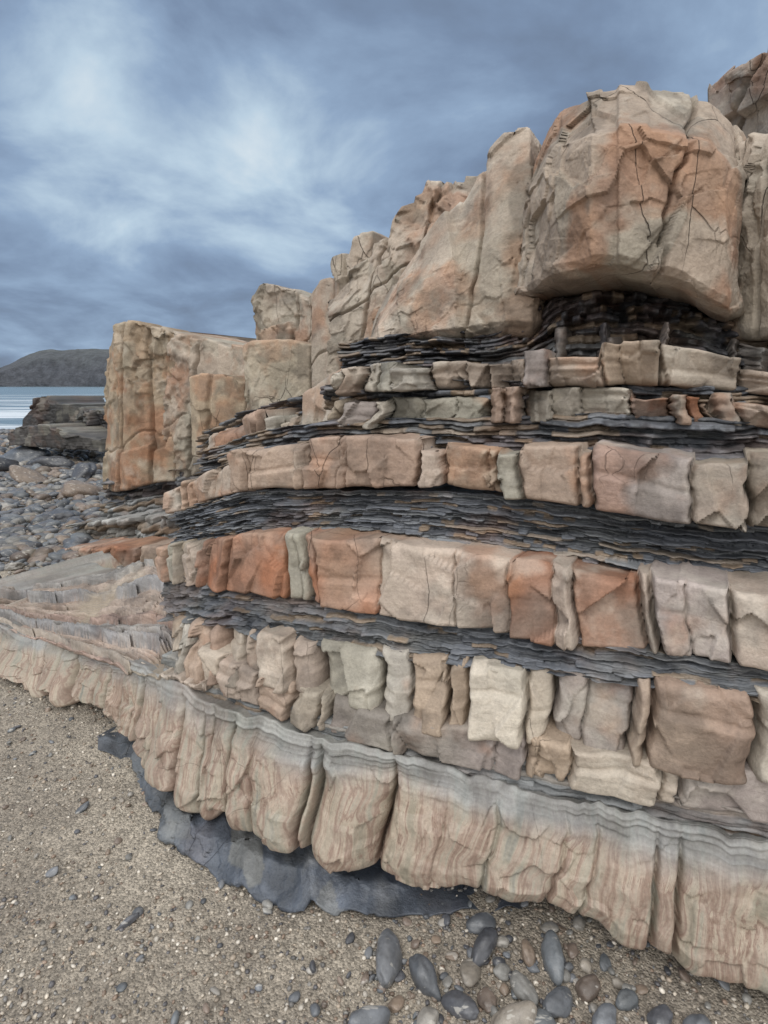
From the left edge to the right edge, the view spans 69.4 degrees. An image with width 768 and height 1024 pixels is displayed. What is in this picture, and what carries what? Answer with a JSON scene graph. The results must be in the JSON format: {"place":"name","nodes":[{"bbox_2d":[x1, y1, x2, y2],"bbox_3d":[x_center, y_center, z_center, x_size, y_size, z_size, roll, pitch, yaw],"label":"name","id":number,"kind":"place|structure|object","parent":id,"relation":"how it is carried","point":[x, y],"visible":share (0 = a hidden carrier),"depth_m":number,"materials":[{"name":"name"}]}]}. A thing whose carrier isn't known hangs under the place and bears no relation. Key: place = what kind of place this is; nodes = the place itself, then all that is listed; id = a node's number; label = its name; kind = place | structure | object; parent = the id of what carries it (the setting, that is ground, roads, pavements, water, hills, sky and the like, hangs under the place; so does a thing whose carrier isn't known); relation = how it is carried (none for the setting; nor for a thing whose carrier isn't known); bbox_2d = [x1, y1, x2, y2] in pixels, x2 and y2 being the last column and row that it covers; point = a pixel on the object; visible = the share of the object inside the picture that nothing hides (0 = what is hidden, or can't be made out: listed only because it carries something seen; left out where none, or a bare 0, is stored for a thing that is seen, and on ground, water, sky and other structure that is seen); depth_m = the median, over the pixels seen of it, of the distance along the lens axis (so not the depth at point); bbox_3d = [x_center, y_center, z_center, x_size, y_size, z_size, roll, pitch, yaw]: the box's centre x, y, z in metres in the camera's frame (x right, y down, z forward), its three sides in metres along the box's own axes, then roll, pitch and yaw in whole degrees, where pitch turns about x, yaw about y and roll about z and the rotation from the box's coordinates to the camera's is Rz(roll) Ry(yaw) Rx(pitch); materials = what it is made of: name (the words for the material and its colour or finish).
{"place":"outdoors","nodes":[
{"label":"outdoors","id":0,"kind":"place"},
{"bbox_2d":[0,387,105,428],"bbox_3d":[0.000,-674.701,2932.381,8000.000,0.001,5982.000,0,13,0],"label":"sea","id":1,"kind":"structure","parent":0,"point":[15,404],"depth_m":96.53,"materials":[{"name":"liquid"}]},
{"bbox_2d":[0,349,108,386],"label":"headland hill","id":2,"kind":"structure","parent":0,"point":[67,368],"depth_m":419.72,"materials":[{"name":"grey stone"}]},
{"bbox_2d":[0,429,112,562],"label":"shingle beach","id":3,"kind":"structure","parent":0,"point":[33,520],"depth_m":6.68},
{"bbox_2d":[7,395,107,451],"bbox_3d":[-5.337,-2.049,12.034,2.869,0.966,4.669,7,15,29],"label":"dark rock outcrop","id":4,"kind":"object","parent":3,"relation":"on","point":[72,422],"visible":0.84,"depth_m":10.55,"materials":[{"name":"grey stone"}]},
{"bbox_2d":[189,373,246,456],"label":"rock","id":5,"kind":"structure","parent":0,"point":[216,400],"depth_m":4.87,"materials":[{"name":"beige stone"}]},
{"bbox_2d":[0,434,767,1023],"bbox_3d":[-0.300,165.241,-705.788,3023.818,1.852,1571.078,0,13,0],"label":"sandy beach ground","id":6,"kind":"structure","parent":0,"point":[182,878],"depth_m":1.59,"materials":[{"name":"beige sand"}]},
{"bbox_2d":[0,446,102,570],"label":"beach boulders","id":7,"kind":"object","parent":6,"relation":"on","point":[11,459],"visible":0.54,"depth_m":8.51,"materials":[{"name":"grey stone"}]},
{"bbox_2d":[0,559,212,691],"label":"wave cut platform","id":8,"kind":"structure","parent":6,"relation":"on","point":[113,617],"depth_m":3.00,"materials":[{"name":"beige stone"}]},
{"bbox_2d":[0,538,123,577],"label":"scattered pebbles","id":9,"kind":"object","parent":8,"relation":"on","point":[31,566],"visible":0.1,"depth_m":4.69,"materials":[{"name":"grey stone"}]},
{"bbox_2d":[62,511,180,566],"bbox_3d":[-1.764,-0.057,6.494,2.413,0.608,3.990,5,14,20],"label":"grey ledge","id":10,"kind":"object","parent":6,"relation":"on","point":[143,524],"depth_m":5.10,"materials":[{"name":"stone"}]},
{"bbox_2d":[85,494,164,522],"bbox_3d":[-1.659,-0.296,6.848,1.438,0.508,3.496,7,15,29],"label":"grey ledge","id":11,"kind":"object","parent":6,"relation":"on","point":[153,504],"visible":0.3,"depth_m":5.68,"materials":[{"name":"grey stone"}]},
{"bbox_2d":[101,469,201,505],"bbox_3d":[-1.683,-0.508,6.979,1.366,0.575,3.263,7,15,29],"label":"shale foot","id":12,"kind":"object","parent":6,"relation":"on","point":[159,488],"visible":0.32,"depth_m":5.84},
{"bbox_2d":[102,320,188,491],"bbox_3d":[-2.328,-1.106,6.014,1.173,1.753,1.235,7,15,29],"label":"stack left face","id":13,"kind":"object","parent":12,"relation":"on","point":[139,450],"visible":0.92,"depth_m":5.53},
{"bbox_2d":[162,331,255,477],"bbox_3d":[-1.052,-1.254,6.431,1.064,1.476,2.925,7,15,29],"label":"rock","id":14,"kind":"object","parent":12,"relation":"on","point":[193,353],"visible":0.39,"depth_m":5.35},
{"bbox_2d":[0,697,617,1023],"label":"beach small stones","id":15,"kind":"object","parent":6,"relation":"on","point":[122,986],"visible":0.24,"depth_m":1.62,"materials":[{"name":"grey stone"}]},
{"bbox_2d":[98,726,522,917],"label":"mudstone base slab","id":16,"kind":"structure","parent":6,"relation":"on","point":[298,879],"depth_m":1.73,"materials":[{"name":"grey stone"}]},
{"bbox_2d":[45,801,710,1023],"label":"beach cobbles","id":17,"kind":"object","parent":6,"relation":"on","point":[556,1003],"visible":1,"depth_m":1.43,"materials":[{"name":"grey stone"}]},
{"bbox_2d":[0,551,767,993],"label":"fluted sandstone bed","id":18,"kind":"object","parent":6,"relation":"on","point":[690,897],"visible":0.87,"depth_m":1.61,"materials":[{"name":"beige stone"}]},
{"bbox_2d":[161,650,767,837],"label":"laminated siltstone bed","id":19,"kind":"object","parent":18,"relation":"on","point":[731,822],"visible":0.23,"depth_m":1.56,"materials":[{"name":"grey stone"}]},
{"bbox_2d":[172,614,767,784],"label":"blocky sandstone bed","id":20,"kind":"object","parent":19,"relation":"on","point":[701,731],"visible":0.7,"depth_m":1.57,"materials":[{"name":"beige stone"}]},
{"bbox_2d":[155,526,767,670],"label":"red blocky sandstone bed","id":21,"kind":"object","parent":20,"relation":"on","point":[551,599],"visible":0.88,"depth_m":1.66,"materials":[{"name":"brown stone"}]},
{"bbox_2d":[162,433,767,531],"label":"pale sandstone bed","id":22,"kind":"object","parent":21,"relation":"on","point":[673,485],"visible":0.94,"depth_m":1.71,"materials":[{"name":"beige stone"}]},
{"bbox_2d":[207,368,341,448],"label":"stepped ledges","id":23,"kind":"object","parent":22,"relation":"on","point":[313,405],"visible":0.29,"depth_m":2.92,"materials":[{"name":"stone"}]},
{"bbox_2d":[195,395,302,460],"bbox_3d":[-0.031,-0.818,4.676,1.383,0.588,3.371,7,15,29],"label":"stepped shale","id":24,"kind":"object","parent":23,"relation":"on","point":[289,403],"visible":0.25,"depth_m":3.57,"materials":[{"name":"stone"}]},
{"bbox_2d":[242,339,311,410],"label":"pillar front","id":25,"kind":"structure","parent":24,"relation":"on","point":[276,370],"depth_m":4.04,"materials":[{"name":"stone"}]},
{"bbox_2d":[251,283,317,342],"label":"pillar back","id":26,"kind":"structure","parent":25,"relation":"on","point":[280,312],"depth_m":4.32,"materials":[{"name":"stone"}]},
{"bbox_2d":[311,231,388,387],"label":"pillar","id":27,"kind":"structure","parent":24,"relation":"on","point":[330,288],"depth_m":3.61,"materials":[{"name":"stone"}]},
{"bbox_2d":[326,171,486,376],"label":"block","id":28,"kind":"structure","parent":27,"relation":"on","point":[355,304],"depth_m":3.06,"materials":[{"name":"stone"}]},
{"bbox_2d":[193,412,767,473],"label":"shale bed","id":29,"kind":"object","parent":22,"relation":"on","point":[706,438],"visible":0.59,"depth_m":1.87,"materials":[{"name":"grey stone"}]},
{"bbox_2d":[330,340,767,396],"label":"blocky bed top","id":30,"kind":"object","parent":22,"relation":"on","point":[649,363],"visible":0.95,"depth_m":1.82,"materials":[{"name":"beige stone"}]},
{"bbox_2d":[320,379,767,409],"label":"thin shale parting","id":31,"kind":"object","parent":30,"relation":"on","point":[702,393],"visible":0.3,"depth_m":2.01,"materials":[{"name":"grey stone"}]},
{"bbox_2d":[337,290,767,371],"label":"recessed shale","id":32,"kind":"object","parent":30,"relation":"on","point":[630,316],"visible":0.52,"depth_m":2.21,"materials":[{"name":"black stone"}]},
{"bbox_2d":[371,127,544,339],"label":"block","id":33,"kind":"structure","parent":32,"relation":"on","point":[460,273],"depth_m":2.42,"materials":[{"name":"stone"}]},
{"bbox_2d":[514,81,746,322],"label":"overhanging block","id":34,"kind":"structure","parent":32,"relation":"on","point":[638,186],"depth_m":1.80,"materials":[{"name":"stone"}]},
{"bbox_2d":[554,322,767,371],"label":"recess block step","id":35,"kind":"object","parent":30,"relation":"on","point":[755,358],"visible":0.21,"depth_m":1.94,"materials":[{"name":"stone"}]},
{"bbox_2d":[724,132,767,340],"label":"corner rock face","id":36,"kind":"object","parent":30,"relation":"on","point":[751,324],"visible":0.5,"depth_m":1.88},
{"bbox_2d":[708,51,767,138],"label":"corner rock top","id":37,"kind":"object","parent":36,"relation":"on","point":[738,96],"visible":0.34,"depth_m":2.36,"materials":[{"name":"stone"}]},
{"bbox_2d":[168,483,767,572],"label":"laminated dark shale bed","id":38,"kind":"object","parent":21,"relation":"on","point":[453,513],"visible":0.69,"depth_m":1.84,"materials":[{"name":"grey stone"}]},
{"bbox_2d":[157,576,767,702],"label":"dark shale seam","id":39,"kind":"object","parent":20,"relation":"on","point":[311,619],"visible":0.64,"depth_m":1.72,"materials":[{"name":"grey stone"}]},
{"bbox_2d":[174,634,767,822],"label":"thin sandstone bed","id":40,"kind":"object","parent":18,"relation":"on","point":[558,753],"visible":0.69,"depth_m":1.61,"materials":[{"name":"beige stone"}]},
{"bbox_2d":[210,899,751,1023],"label":"beach pebbles","id":41,"kind":"object","parent":6,"relation":"on","point":[445,978],"visible":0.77,"depth_m":1.47,"materials":[{"name":"grey stone"}]},
{"bbox_2d":[0,0,767,366],"label":"sky","id":42,"kind":"structure","parent":0,"point":[163,162],"materials":[{"name":"blue"}]},
{"bbox_2d":[327,386,767,428],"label":"blocky bed","id":43,"kind":"object","parent":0,"point":[509,405],"visible":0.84,"depth_m":1.88,"materials":[{"name":"stone"}]}
]}

